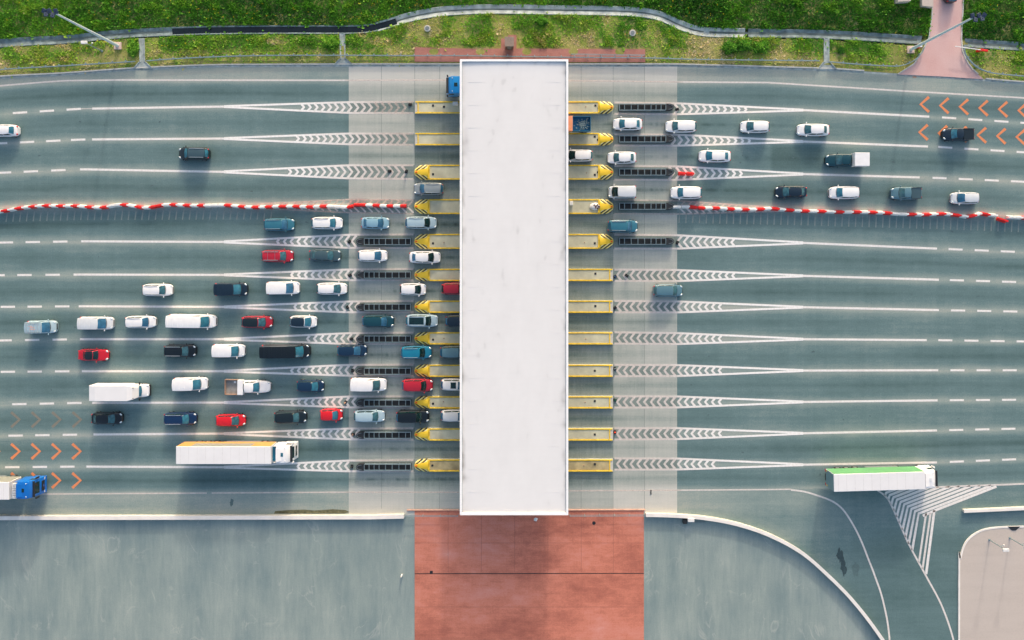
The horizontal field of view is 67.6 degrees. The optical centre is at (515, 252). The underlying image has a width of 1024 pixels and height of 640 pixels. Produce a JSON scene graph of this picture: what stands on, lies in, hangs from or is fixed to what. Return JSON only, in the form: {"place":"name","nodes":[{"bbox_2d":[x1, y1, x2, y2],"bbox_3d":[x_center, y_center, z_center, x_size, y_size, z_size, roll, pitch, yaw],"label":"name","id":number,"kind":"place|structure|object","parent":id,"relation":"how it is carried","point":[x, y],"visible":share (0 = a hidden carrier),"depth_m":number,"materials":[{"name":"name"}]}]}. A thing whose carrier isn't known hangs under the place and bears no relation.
{"place":"outdoors","nodes":[
{"label":"outdoors","id":0,"kind":"place"},
{"bbox_2d":[0,65,348,514],"bbox_3d":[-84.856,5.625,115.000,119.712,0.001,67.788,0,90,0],"label":"road","id":1,"kind":"structure","parent":0,"point":[73,183],"depth_m":115.00,"materials":[{"name":"grey asphalt"}]},
{"bbox_2d":[0,475,46,499],"bbox_3d":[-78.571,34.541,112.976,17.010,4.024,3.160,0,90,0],"label":"semi truck","id":2,"kind":"object","parent":1,"relation":"on","point":[14,487],"visible":1,"depth_m":111.58,"materials":[{"name":"blue paint"}]},
{"bbox_2d":[24,319,57,334],"bbox_3d":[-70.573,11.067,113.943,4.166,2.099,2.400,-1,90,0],"label":"panel van","id":3,"kind":"object","parent":1,"relation":"on","point":[48,326],"visible":1,"depth_m":113.29,"materials":[{"name":"silver paint"}]},
{"bbox_2d":[78,348,109,362],"bbox_3d":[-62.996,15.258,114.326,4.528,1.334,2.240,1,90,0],"label":"convertible car","id":4,"kind":"object","parent":1,"relation":"on","point":[87,354],"visible":1,"depth_m":114.08,"materials":[{"name":"red paint"}]},
{"bbox_2d":[77,315,114,330],"bbox_3d":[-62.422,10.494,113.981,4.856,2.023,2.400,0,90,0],"label":"panel van","id":5,"kind":"object","parent":1,"relation":"on","point":[104,323],"visible":1,"depth_m":113.30,"materials":[{"name":"white paint"}]},
{"bbox_2d":[91,411,123,425],"bbox_3d":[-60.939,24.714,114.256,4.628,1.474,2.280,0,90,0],"label":"sedan car","id":6,"kind":"object","parent":1,"relation":"on","point":[100,417],"visible":1,"depth_m":113.94,"materials":[{"name":"black paint"}]},
{"bbox_2d":[89,382,150,400],"bbox_3d":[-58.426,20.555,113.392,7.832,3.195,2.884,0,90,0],"label":"box truck","id":7,"kind":"object","parent":1,"relation":"on","point":[114,391],"visible":1,"depth_m":111.83,"materials":[{"name":"white paint"}]},
{"bbox_2d":[125,314,156,329],"bbox_3d":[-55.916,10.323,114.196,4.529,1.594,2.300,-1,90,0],"label":"estate car","id":8,"kind":"object","parent":1,"relation":"on","point":[146,321],"visible":1,"depth_m":113.75,"materials":[{"name":"white paint"}]},
{"bbox_2d":[142,282,173,297],"bbox_3d":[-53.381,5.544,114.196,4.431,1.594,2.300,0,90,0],"label":"estate car","id":9,"kind":"object","parent":1,"relation":"on","point":[163,289],"visible":1,"depth_m":113.70,"materials":[{"name":"white paint"}]},
{"bbox_2d":[164,411,197,426],"bbox_3d":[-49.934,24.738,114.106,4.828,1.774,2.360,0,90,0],"label":"sport utility car","id":10,"kind":"object","parent":1,"relation":"on","point":[187,418],"visible":1,"depth_m":113.57,"materials":[{"name":"paint"}]},
{"bbox_2d":[164,343,197,358],"bbox_3d":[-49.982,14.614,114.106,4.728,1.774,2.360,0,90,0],"label":"sport utility car","id":11,"kind":"object","parent":1,"relation":"on","point":[186,350],"visible":1,"depth_m":113.63,"materials":[{"name":"black paint"}]},
{"bbox_2d":[172,376,208,391],"bbox_3d":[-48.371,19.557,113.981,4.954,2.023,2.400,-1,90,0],"label":"panel van","id":12,"kind":"object","parent":1,"relation":"on","point":[189,383],"visible":1,"depth_m":113.16,"materials":[{"name":"white paint"}]},
{"bbox_2d":[165,313,216,329],"bbox_3d":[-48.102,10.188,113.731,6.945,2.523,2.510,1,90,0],"label":"long van","id":13,"kind":"object","parent":1,"relation":"on","point":[181,320],"visible":1,"depth_m":112.54,"materials":[{"name":"white paint"}]},
{"bbox_2d":[179,146,210,160],"bbox_3d":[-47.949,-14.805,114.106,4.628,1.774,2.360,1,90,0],"label":"sport utility car","id":14,"kind":"object","parent":1,"relation":"on","point":[186,153],"visible":1,"depth_m":113.58,"materials":[{"name":"black paint"}]},
{"bbox_2d":[211,343,245,358],"bbox_3d":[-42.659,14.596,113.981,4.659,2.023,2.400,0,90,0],"label":"panel van","id":15,"kind":"object","parent":1,"relation":"on","point":[236,350],"visible":1,"depth_m":113.14,"materials":[{"name":"white paint"}]},
{"bbox_2d":[213,281,248,296],"bbox_3d":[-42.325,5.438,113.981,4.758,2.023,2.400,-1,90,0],"label":"panel van","id":16,"kind":"object","parent":1,"relation":"on","point":[239,289],"visible":1,"depth_m":113.15,"materials":[{"name":"paint"}]},
{"bbox_2d":[215,413,246,427],"bbox_3d":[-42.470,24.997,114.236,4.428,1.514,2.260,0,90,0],"label":"hatchback car","id":17,"kind":"object","parent":1,"relation":"on","point":[224,419],"visible":1,"depth_m":113.77,"materials":[{"name":"paint"}]},
{"bbox_2d":[176,440,297,463],"bbox_3d":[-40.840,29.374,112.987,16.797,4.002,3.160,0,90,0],"label":"semi truck","id":18,"kind":"object","parent":1,"relation":"on","point":[232,452],"visible":1,"depth_m":110.99,"materials":[{"name":"white paint"}]},
{"bbox_2d":[224,379,271,394],"bbox_3d":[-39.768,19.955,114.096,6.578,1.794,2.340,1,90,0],"label":"pickup truck","id":19,"kind":"object","parent":1,"relation":"on","point":[238,386],"visible":1,"depth_m":113.79,"materials":[{"name":"white paint"}]},
{"bbox_2d":[241,315,272,329],"bbox_3d":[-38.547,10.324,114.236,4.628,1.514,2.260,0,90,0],"label":"hatchback car","id":20,"kind":"object","parent":1,"relation":"on","point":[250,321],"visible":1,"depth_m":113.76,"materials":[{"name":"paint"}]},
{"bbox_2d":[261,248,293,263],"bbox_3d":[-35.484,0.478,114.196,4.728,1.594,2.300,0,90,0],"label":"estate car","id":21,"kind":"object","parent":1,"relation":"on","point":[284,255],"visible":1,"depth_m":113.69,"materials":[{"name":"paint"}]},
{"bbox_2d":[264,217,294,231],"bbox_3d":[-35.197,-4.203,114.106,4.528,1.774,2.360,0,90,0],"label":"sport utility car","id":22,"kind":"object","parent":1,"relation":"on","point":[285,224],"visible":1,"depth_m":113.54,"materials":[{"name":"teal paint"}]},
{"bbox_2d":[266,280,299,295],"bbox_3d":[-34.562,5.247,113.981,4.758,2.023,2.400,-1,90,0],"label":"panel van","id":23,"kind":"object","parent":1,"relation":"on","point":[291,287],"visible":1,"depth_m":113.09,"materials":[{"name":"white paint"}]},
{"bbox_2d":[259,343,310,358],"bbox_3d":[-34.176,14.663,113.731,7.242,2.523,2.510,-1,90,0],"label":"long van","id":24,"kind":"object","parent":1,"relation":"on","point":[301,350],"visible":1,"depth_m":112.54,"materials":[{"name":"black paint"}]},
{"bbox_2d":[274,409,307,424],"bbox_3d":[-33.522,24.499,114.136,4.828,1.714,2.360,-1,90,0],"label":"sport utility car","id":25,"kind":"object","parent":1,"relation":"on","point":[291,416],"visible":1,"depth_m":113.57,"materials":[{"name":"black paint"}]},
{"bbox_2d":[309,248,340,262],"bbox_3d":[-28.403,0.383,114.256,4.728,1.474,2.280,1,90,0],"label":"sedan car","id":26,"kind":"object","parent":1,"relation":"on","point":[333,255],"visible":1,"depth_m":113.88,"materials":[{"name":"teal paint"}]},
{"bbox_2d":[311,215,342,229],"bbox_3d":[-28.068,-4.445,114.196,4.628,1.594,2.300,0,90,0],"label":"estate car","id":27,"kind":"object","parent":1,"relation":"on","point":[333,222],"visible":1,"depth_m":113.67,"materials":[{"name":"white paint"}]},
{"bbox_2d":[317,281,347,295],"bbox_3d":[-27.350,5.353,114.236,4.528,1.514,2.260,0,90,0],"label":"hatchback car","id":28,"kind":"object","parent":1,"relation":"on","point":[338,288],"visible":1,"depth_m":113.74,"materials":[{"name":"white paint"}]},
{"bbox_2d":[0,63,863,76],"bbox_3d":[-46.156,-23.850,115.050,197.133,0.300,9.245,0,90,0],"label":"kerb","id":29,"kind":"structure","parent":1,"relation":"on","point":[428,64],"depth_m":114.90,"materials":[{"name":"concrete"}]},
{"bbox_2d":[0,106,1023,467],"bbox_3d":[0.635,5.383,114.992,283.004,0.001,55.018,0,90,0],"label":"lane line marking","id":30,"kind":"object","parent":1,"relation":"on","point":[222,306],"visible":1,"depth_m":114.99,"materials":[{"name":"white paint"}]},
{"bbox_2d":[0,65,1023,83],"bbox_3d":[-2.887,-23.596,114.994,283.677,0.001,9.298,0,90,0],"label":"gutter","id":31,"kind":"object","parent":1,"relation":"on","point":[459,66],"visible":0.9,"depth_m":114.99,"materials":[{"name":"concrete"}]},
{"bbox_2d":[11,96,1023,488],"bbox_3d":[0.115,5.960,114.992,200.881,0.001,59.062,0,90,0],"label":"arrow marking","id":32,"kind":"object","parent":1,"relation":"on","point":[919,132],"visible":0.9,"depth_m":114.99,"materials":[{"name":"orange paint"}]},
{"bbox_2d":[0,517,414,639],"bbox_3d":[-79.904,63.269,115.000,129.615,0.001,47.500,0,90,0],"label":"service yard","id":33,"kind":"structure","parent":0,"point":[332,579],"depth_m":115.00,"materials":[{"name":"concrete"}]},
{"bbox_2d":[0,513,404,519],"bbox_3d":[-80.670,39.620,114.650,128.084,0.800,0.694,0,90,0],"label":"parapet wall","id":34,"kind":"structure","parent":33,"relation":"on","point":[216,517],"depth_m":114.25,"materials":[{"name":"concrete"}]},
{"bbox_2d":[0,0,1023,82],"bbox_3d":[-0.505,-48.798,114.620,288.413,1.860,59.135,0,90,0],"label":"verge","id":35,"kind":"structure","parent":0,"point":[573,50],"depth_m":114.94,"materials":[{"name":"plant"}]},
{"bbox_2d":[0,23,377,47],"bbox_3d":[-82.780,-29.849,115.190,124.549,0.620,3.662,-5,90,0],"label":"drainage channel","id":36,"kind":"object","parent":35,"relation":"on","point":[24,41],"visible":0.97,"depth_m":114.93,"materials":[{"name":"grey concrete"}]},
{"bbox_2d":[172,19,396,33],"bbox_3d":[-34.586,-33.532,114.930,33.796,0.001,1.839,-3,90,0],"label":"channel water","id":37,"kind":"structure","parent":36,"relation":"on","point":[281,29],"depth_m":114.93,"materials":[{"name":"grey liquid"}]},
{"bbox_2d":[146,53,819,60],"bbox_3d":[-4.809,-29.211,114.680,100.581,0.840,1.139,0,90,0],"label":"guardrail","id":38,"kind":"object","parent":35,"relation":"on","point":[480,55],"visible":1,"depth_m":114.28,"materials":[{"name":"metal"}]},
{"bbox_2d":[376,4,744,37],"bbox_3d":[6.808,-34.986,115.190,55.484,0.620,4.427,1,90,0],"label":"drainage channel","id":39,"kind":"object","parent":35,"relation":"on","point":[706,30],"visible":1,"depth_m":114.96,"materials":[{"name":"grey concrete"}]},
{"bbox_2d":[396,9,703,32],"bbox_3d":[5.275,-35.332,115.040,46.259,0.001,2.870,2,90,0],"label":"channel water","id":40,"kind":"structure","parent":39,"relation":"on","point":[554,10],"depth_m":115.04,"materials":[{"name":"grey liquid"}]},
{"bbox_2d":[747,29,921,44],"bbox_3d":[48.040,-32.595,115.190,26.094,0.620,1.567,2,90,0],"label":"drainage channel","id":41,"kind":"object","parent":35,"relation":"on","point":[906,42],"visible":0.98,"depth_m":114.96,"materials":[{"name":"grey concrete"}]},
{"bbox_2d":[709,31,916,40],"bbox_3d":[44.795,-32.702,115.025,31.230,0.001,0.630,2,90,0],"label":"channel silt","id":42,"kind":"object","parent":41,"relation":"on","point":[821,34],"visible":1,"depth_m":115.03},
{"bbox_2d":[965,38,1023,50],"bbox_3d":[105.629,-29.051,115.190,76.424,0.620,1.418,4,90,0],"label":"drainage channel","id":43,"kind":"object","parent":35,"relation":"on","point":[991,42],"visible":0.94,"depth_m":114.95,"materials":[{"name":"grey concrete"}]},
{"bbox_2d":[349,67,676,515],"bbox_3d":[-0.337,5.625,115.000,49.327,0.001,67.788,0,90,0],"label":"concrete apron","id":44,"kind":"object","parent":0,"point":[402,492],"visible":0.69,"depth_m":115.00,"materials":[{"name":"grey concrete"}]},
{"bbox_2d":[337,343,367,357],"bbox_3d":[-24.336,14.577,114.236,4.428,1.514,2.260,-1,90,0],"label":"hatchback car","id":45,"kind":"object","parent":44,"relation":"on","point":[344,350],"visible":1,"depth_m":113.76,"materials":[{"name":"blue paint"}]},
{"bbox_2d":[350,377,386,392],"bbox_3d":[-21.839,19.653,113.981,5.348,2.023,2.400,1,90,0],"label":"panel van","id":46,"kind":"object","parent":44,"relation":"on","point":[378,384],"visible":1,"depth_m":113.06,"materials":[{"name":"white paint"}]},
{"bbox_2d":[354,409,384,423],"bbox_3d":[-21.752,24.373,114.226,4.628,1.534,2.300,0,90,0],"label":"estate car","id":47,"kind":"object","parent":44,"relation":"on","point":[369,415],"visible":1,"depth_m":113.71,"materials":[{"name":"silver paint"}]},
{"bbox_2d":[358,248,387,262],"bbox_3d":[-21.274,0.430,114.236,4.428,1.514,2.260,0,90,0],"label":"hatchback car","id":48,"kind":"object","parent":44,"relation":"on","point":[379,255],"visible":1,"depth_m":113.74,"materials":[{"name":"white paint"}]},
{"bbox_2d":[362,314,393,328],"bbox_3d":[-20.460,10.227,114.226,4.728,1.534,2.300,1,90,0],"label":"estate car","id":49,"kind":"object","parent":44,"relation":"on","point":[386,321],"visible":1,"depth_m":113.71,"materials":[{"name":"paint"}]},
{"bbox_2d":[356,431,411,438],"bbox_3d":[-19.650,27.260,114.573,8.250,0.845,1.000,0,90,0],"label":"crash cushion","id":50,"kind":"object","parent":44,"relation":"on","point":[383,434],"visible":1,"depth_m":114.50,"materials":[{"name":"metal"}]},
{"bbox_2d":[356,399,411,406],"bbox_3d":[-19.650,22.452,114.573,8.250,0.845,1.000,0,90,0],"label":"crash cushion","id":51,"kind":"object","parent":44,"relation":"on","point":[384,402],"visible":1,"depth_m":114.50,"materials":[{"name":"metal"}]},
{"bbox_2d":[356,463,411,470],"bbox_3d":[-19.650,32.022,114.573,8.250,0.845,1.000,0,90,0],"label":"crash cushion","id":52,"kind":"object","parent":44,"relation":"on","point":[383,466],"visible":1,"depth_m":114.50,"materials":[{"name":"metal"}]},
{"bbox_2d":[356,367,411,374],"bbox_3d":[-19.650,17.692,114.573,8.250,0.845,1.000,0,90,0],"label":"crash cushion","id":53,"kind":"object","parent":44,"relation":"on","point":[384,371],"visible":1,"depth_m":114.50,"materials":[{"name":"metal"}]},
{"bbox_2d":[356,335,411,342],"bbox_3d":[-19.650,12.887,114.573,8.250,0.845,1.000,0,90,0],"label":"crash cushion","id":54,"kind":"object","parent":44,"relation":"on","point":[384,338],"visible":1,"depth_m":114.50,"materials":[{"name":"metal"}]},
{"bbox_2d":[356,238,411,244],"bbox_3d":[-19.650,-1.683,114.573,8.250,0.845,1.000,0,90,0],"label":"crash cushion","id":55,"kind":"object","parent":44,"relation":"on","point":[383,241],"visible":1,"depth_m":114.50,"materials":[{"name":"rubber"}]},
{"bbox_2d":[356,304,411,310],"bbox_3d":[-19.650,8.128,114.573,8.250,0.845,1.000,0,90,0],"label":"crash cushion","id":56,"kind":"object","parent":44,"relation":"on","point":[384,307],"visible":1,"depth_m":114.50,"materials":[{"name":"metal"}]},
{"bbox_2d":[396,409,429,424],"bbox_3d":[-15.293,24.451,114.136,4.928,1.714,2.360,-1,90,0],"label":"sport utility car","id":57,"kind":"object","parent":44,"relation":"on","point":[413,416],"visible":1,"depth_m":113.57,"materials":[{"name":"black paint"}]},
{"bbox_2d":[401,345,431,359],"bbox_3d":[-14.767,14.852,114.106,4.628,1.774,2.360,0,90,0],"label":"sport utility car","id":58,"kind":"object","parent":44,"relation":"on","point":[423,352],"visible":1,"depth_m":113.55,"materials":[{"name":"paint"}]},
{"bbox_2d":[402,378,432,393],"bbox_3d":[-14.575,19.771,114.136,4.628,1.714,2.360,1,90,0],"label":"sport utility car","id":59,"kind":"object","parent":44,"relation":"on","point":[424,385],"visible":1,"depth_m":113.58,"materials":[{"name":"paint"}]},
{"bbox_2d":[405,215,436,229],"bbox_3d":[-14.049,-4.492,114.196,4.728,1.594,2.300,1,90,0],"label":"estate car","id":60,"kind":"object","parent":44,"relation":"on","point":[413,222],"visible":1,"depth_m":113.73,"materials":[{"name":"silver paint"}]},
{"bbox_2d":[406,313,437,328],"bbox_3d":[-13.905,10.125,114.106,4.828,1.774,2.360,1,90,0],"label":"sport utility car","id":61,"kind":"object","parent":44,"relation":"on","point":[429,320],"visible":1,"depth_m":113.52,"materials":[{"name":"silver paint"}]},
{"bbox_2d":[409,250,440,263],"bbox_3d":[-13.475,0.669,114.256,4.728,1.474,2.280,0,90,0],"label":"sedan car","id":62,"kind":"object","parent":44,"relation":"on","point":[433,257],"visible":1,"depth_m":113.89,"materials":[{"name":"white paint"}]},
{"bbox_2d":[381,67,644,508],"bbox_3d":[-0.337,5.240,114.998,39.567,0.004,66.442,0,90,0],"label":"expansion joints","id":63,"kind":"object","parent":44,"relation":"on","point":[644,282],"visible":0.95,"depth_m":115.00,"materials":[{"name":"grey concrete"}]},
{"bbox_2d":[224,101,802,471],"bbox_3d":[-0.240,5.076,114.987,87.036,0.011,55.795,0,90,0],"label":"chevron marking","id":64,"kind":"object","parent":44,"relation":"on","point":[618,304],"visible":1,"depth_m":114.98,"materials":[{"name":"white paint"}]},
{"bbox_2d":[414,165,612,179],"bbox_3d":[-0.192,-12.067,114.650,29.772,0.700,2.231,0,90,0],"label":"toll island","id":65,"kind":"structure","parent":44,"relation":"on","point":[452,172],"depth_m":114.67,"materials":[{"name":"concrete"}]},
{"bbox_2d":[414,234,612,248],"bbox_3d":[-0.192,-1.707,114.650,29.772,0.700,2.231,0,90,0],"label":"toll island","id":66,"kind":"structure","parent":44,"relation":"on","point":[452,241],"depth_m":114.67,"materials":[{"name":"concrete"}]},
{"bbox_2d":[414,199,612,213],"bbox_3d":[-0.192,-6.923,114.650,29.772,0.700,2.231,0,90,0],"label":"toll island","id":67,"kind":"structure","parent":44,"relation":"on","point":[452,206],"depth_m":114.67,"materials":[{"name":"concrete"}]},
{"bbox_2d":[414,364,612,376],"bbox_3d":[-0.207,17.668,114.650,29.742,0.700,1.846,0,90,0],"label":"toll island","id":68,"kind":"structure","parent":44,"relation":"on","point":[574,370],"depth_m":114.67,"materials":[{"name":"concrete"}]},
{"bbox_2d":[414,428,612,440],"bbox_3d":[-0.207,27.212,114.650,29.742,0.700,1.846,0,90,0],"label":"toll island","id":69,"kind":"structure","parent":44,"relation":"on","point":[574,434],"depth_m":114.67,"materials":[{"name":"concrete"}]},
{"bbox_2d":[414,300,612,312],"bbox_3d":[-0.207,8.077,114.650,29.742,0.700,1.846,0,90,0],"label":"toll island","id":70,"kind":"structure","parent":44,"relation":"on","point":[574,306],"depth_m":114.67,"materials":[{"name":"concrete"}]},
{"bbox_2d":[414,459,612,471],"bbox_3d":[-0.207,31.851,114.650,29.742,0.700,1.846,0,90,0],"label":"toll island","id":71,"kind":"structure","parent":44,"relation":"on","point":[574,465],"depth_m":114.67,"materials":[{"name":"concrete"}]},
{"bbox_2d":[414,332,612,344],"bbox_3d":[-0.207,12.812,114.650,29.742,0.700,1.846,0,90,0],"label":"toll island","id":72,"kind":"structure","parent":44,"relation":"on","point":[574,338],"depth_m":114.67,"materials":[{"name":"concrete"}]},
{"bbox_2d":[414,396,612,408],"bbox_3d":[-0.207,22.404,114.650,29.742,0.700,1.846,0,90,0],"label":"toll island","id":73,"kind":"structure","parent":44,"relation":"on","point":[574,402],"depth_m":114.67,"materials":[{"name":"concrete"}]},
{"bbox_2d":[414,269,612,280],"bbox_3d":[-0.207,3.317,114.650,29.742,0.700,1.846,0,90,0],"label":"toll island","id":74,"kind":"structure","parent":44,"relation":"on","point":[454,274],"depth_m":114.67,"materials":[{"name":"concrete"}]},
{"bbox_2d":[415,133,612,145],"bbox_3d":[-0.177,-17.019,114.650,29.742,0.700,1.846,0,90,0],"label":"toll island","id":75,"kind":"structure","parent":44,"relation":"on","point":[453,139],"depth_m":114.67,"materials":[{"name":"concrete"}]},
{"bbox_2d":[460,59,567,514],"bbox_3d":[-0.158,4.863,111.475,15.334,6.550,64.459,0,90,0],"label":"toll canopy","id":76,"kind":"object","parent":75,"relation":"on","point":[513,286],"visible":1,"depth_m":108.38,"materials":[{"name":"metal"}]},
{"bbox_2d":[415,101,612,113],"bbox_3d":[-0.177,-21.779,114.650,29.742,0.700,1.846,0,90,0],"label":"toll island","id":77,"kind":"structure","parent":44,"relation":"on","point":[574,107],"depth_m":114.67,"materials":[{"name":"concrete"}]},
{"bbox_2d":[568,116,590,132],"bbox_3d":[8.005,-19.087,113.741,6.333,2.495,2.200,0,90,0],"label":"tipper truck","id":78,"kind":"object","parent":44,"relation":"on","point":[582,124],"visible":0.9,"depth_m":113.79,"materials":[{"name":"blue paint"}]},
{"bbox_2d":[607,219,637,233],"bbox_3d":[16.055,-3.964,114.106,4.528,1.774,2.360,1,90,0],"label":"sport utility car","id":79,"kind":"object","parent":44,"relation":"on","point":[630,226],"visible":1,"depth_m":113.53,"materials":[{"name":"teal paint"}]},
{"bbox_2d":[612,116,641,130],"bbox_3d":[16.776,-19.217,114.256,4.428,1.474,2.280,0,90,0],"label":"sedan car","id":80,"kind":"object","parent":44,"relation":"on","point":[621,124],"visible":1,"depth_m":113.91,"materials":[{"name":"white paint"}]},
{"bbox_2d":[618,135,673,142],"bbox_3d":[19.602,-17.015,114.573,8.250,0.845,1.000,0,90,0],"label":"crash cushion","id":81,"kind":"object","parent":44,"relation":"on","point":[645,138],"visible":1,"depth_m":114.50,"materials":[{"name":"rubber"}]},
{"bbox_2d":[618,104,673,110],"bbox_3d":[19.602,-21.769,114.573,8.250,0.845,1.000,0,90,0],"label":"crash cushion","id":82,"kind":"object","parent":44,"relation":"on","point":[645,107],"visible":1,"depth_m":114.50,"materials":[{"name":"metal"}]},
{"bbox_2d":[618,169,673,175],"bbox_3d":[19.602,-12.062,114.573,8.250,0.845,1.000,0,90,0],"label":"crash cushion","id":83,"kind":"object","parent":44,"relation":"on","point":[645,172],"visible":1,"depth_m":114.50,"materials":[{"name":"metal"}]},
{"bbox_2d":[618,238,673,244],"bbox_3d":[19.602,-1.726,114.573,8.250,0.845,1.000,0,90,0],"label":"crash cushion","id":84,"kind":"object","parent":44,"relation":"on","point":[645,241],"visible":1,"depth_m":114.50,"materials":[{"name":"metal"}]},
{"bbox_2d":[618,203,673,209],"bbox_3d":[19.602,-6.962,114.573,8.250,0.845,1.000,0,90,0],"label":"crash cushion","id":85,"kind":"object","parent":44,"relation":"on","point":[645,206],"visible":1,"depth_m":114.50,"materials":[{"name":"rubber"}]},
{"bbox_2d":[652,283,682,297],"bbox_3d":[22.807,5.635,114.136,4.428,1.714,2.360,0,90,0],"label":"sport utility car","id":86,"kind":"object","parent":44,"relation":"on","point":[675,290],"visible":1,"depth_m":113.52,"materials":[{"name":"blue paint"}]},
{"bbox_2d":[415,574,643,639],"bbox_3d":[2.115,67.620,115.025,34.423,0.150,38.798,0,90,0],"label":"red yard","id":87,"kind":"structure","parent":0,"point":[529,606],"depth_m":114.95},
{"bbox_2d":[415,510,643,572],"bbox_3d":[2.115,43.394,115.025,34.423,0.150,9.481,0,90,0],"label":"red yard","id":88,"kind":"structure","parent":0,"point":[608,542],"depth_m":114.95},
{"bbox_2d":[415,35,644,61],"bbox_3d":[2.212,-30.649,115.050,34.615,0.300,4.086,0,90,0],"label":"pavement","id":89,"kind":"structure","parent":0,"point":[503,51],"depth_m":114.90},
{"bbox_2d":[644,516,879,639],"bbox_3d":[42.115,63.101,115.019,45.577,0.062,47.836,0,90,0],"label":"service yard","id":90,"kind":"structure","parent":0,"point":[707,580],"depth_m":114.99,"materials":[{"name":"concrete"}]},
{"bbox_2d":[677,65,1023,639],"bbox_3d":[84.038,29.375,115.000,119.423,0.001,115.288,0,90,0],"label":"road","id":91,"kind":"structure","parent":0,"point":[820,531],"depth_m":115.00,"materials":[{"name":"grey asphalt"}]},
{"bbox_2d":[0,79,1023,639],"bbox_3d":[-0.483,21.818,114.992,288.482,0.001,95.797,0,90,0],"label":"edge line marking","id":92,"kind":"object","parent":91,"relation":"on","point":[444,79],"visible":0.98,"depth_m":114.99,"materials":[{"name":"white paint"}]},
{"bbox_2d":[6,207,1018,231],"bbox_3d":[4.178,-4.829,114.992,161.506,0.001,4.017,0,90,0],"label":"ghost tick marking","id":93,"kind":"object","parent":91,"relation":"on","point":[678,222],"visible":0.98,"depth_m":114.99,"materials":[{"name":"paint"}]},
{"bbox_2d":[665,119,696,132],"bbox_3d":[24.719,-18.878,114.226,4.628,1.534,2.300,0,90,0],"label":"estate car","id":94,"kind":"object","parent":91,"relation":"on","point":[680,126],"visible":1,"depth_m":113.73,"materials":[{"name":"white paint"}]},
{"bbox_2d":[670,185,701,199],"bbox_3d":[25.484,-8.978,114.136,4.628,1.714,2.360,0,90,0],"label":"sport utility car","id":95,"kind":"object","parent":91,"relation":"on","point":[679,192],"visible":1,"depth_m":113.58,"materials":[{"name":"white paint"}]},
{"bbox_2d":[698,148,730,162],"bbox_3d":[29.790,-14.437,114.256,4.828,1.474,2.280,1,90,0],"label":"sedan car","id":96,"kind":"object","parent":91,"relation":"on","point":[707,156],"visible":1,"depth_m":113.89,"materials":[{"name":"white paint"}]},
{"bbox_2d":[739,119,769,133],"bbox_3d":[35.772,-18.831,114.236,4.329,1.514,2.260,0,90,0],"label":"hatchback car","id":97,"kind":"object","parent":91,"relation":"on","point":[761,127],"visible":1,"depth_m":113.75,"materials":[{"name":"white paint"}]},
{"bbox_2d":[645,512,884,639],"bbox_3d":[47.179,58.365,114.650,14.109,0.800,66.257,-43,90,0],"label":"parapet wall","id":98,"kind":"structure","parent":91,"relation":"on","point":[765,533],"depth_m":114.25,"materials":[{"name":"concrete"}]},
{"bbox_2d":[774,184,806,198],"bbox_3d":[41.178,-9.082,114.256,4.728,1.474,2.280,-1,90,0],"label":"sedan car","id":99,"kind":"object","parent":91,"relation":"on","point":[781,192],"visible":1,"depth_m":113.92,"materials":[{"name":"paint"}]},
{"bbox_2d":[796,122,828,136],"bbox_3d":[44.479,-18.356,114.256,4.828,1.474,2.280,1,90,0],"label":"sedan car","id":100,"kind":"object","parent":91,"relation":"on","point":[806,130],"visible":1,"depth_m":113.90,"materials":[{"name":"white paint"}]},
{"bbox_2d":[828,185,859,199],"bbox_3d":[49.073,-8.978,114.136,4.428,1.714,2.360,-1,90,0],"label":"sport utility car","id":101,"kind":"object","parent":91,"relation":"on","point":[838,192],"visible":1,"depth_m":113.60,"materials":[{"name":"white paint"}]},
{"bbox_2d":[824,152,869,167],"bbox_3d":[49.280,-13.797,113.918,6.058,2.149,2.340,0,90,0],"label":"pickup truck","id":102,"kind":"object","parent":91,"relation":"on","point":[856,159],"visible":1,"depth_m":113.33,"materials":[{"name":"paint"}]},
{"bbox_2d":[825,464,937,491],"bbox_3d":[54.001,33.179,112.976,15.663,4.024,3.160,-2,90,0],"label":"semi truck","id":103,"kind":"object","parent":91,"relation":"on","point":[874,478],"visible":1,"depth_m":110.99,"materials":[{"name":"white paint"}]},
{"bbox_2d":[889,185,921,200],"bbox_3d":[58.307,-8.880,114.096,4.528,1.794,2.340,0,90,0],"label":"pickup truck","id":104,"kind":"object","parent":91,"relation":"on","point":[900,193],"visible":1,"depth_m":113.78,"materials":[{"name":"blue paint"}]},
{"bbox_2d":[878,483,1023,639],"bbox_3d":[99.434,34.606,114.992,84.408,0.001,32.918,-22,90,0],"label":"hatching marking","id":105,"kind":"object","parent":91,"relation":"on","point":[971,494],"visible":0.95,"depth_m":114.99,"materials":[{"name":"white paint"}]},
{"bbox_2d":[940,126,974,141],"bbox_3d":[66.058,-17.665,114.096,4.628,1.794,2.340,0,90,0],"label":"pickup truck","id":106,"kind":"object","parent":91,"relation":"on","point":[952,134],"visible":1,"depth_m":113.78,"materials":[{"name":"paint"}]},
{"bbox_2d":[949,191,979,204],"bbox_3d":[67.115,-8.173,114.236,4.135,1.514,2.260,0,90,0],"label":"hatchback car","id":107,"kind":"object","parent":91,"relation":"on","point":[959,197],"visible":1,"depth_m":113.80,"materials":[{"name":"white paint"}]},
{"bbox_2d":[898,0,982,78],"bbox_3d":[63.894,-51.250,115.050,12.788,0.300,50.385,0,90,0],"label":"brick path","id":108,"kind":"structure","parent":0,"point":[942,55],"depth_m":114.90,"materials":[{"name":"brick"}]},
{"bbox_2d":[960,528,1023,639],"bbox_3d":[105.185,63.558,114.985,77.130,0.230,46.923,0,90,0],"label":"plaza","id":109,"kind":"structure","parent":0,"point":[991,590],"depth_m":114.87,"materials":[{"name":"grey concrete"}]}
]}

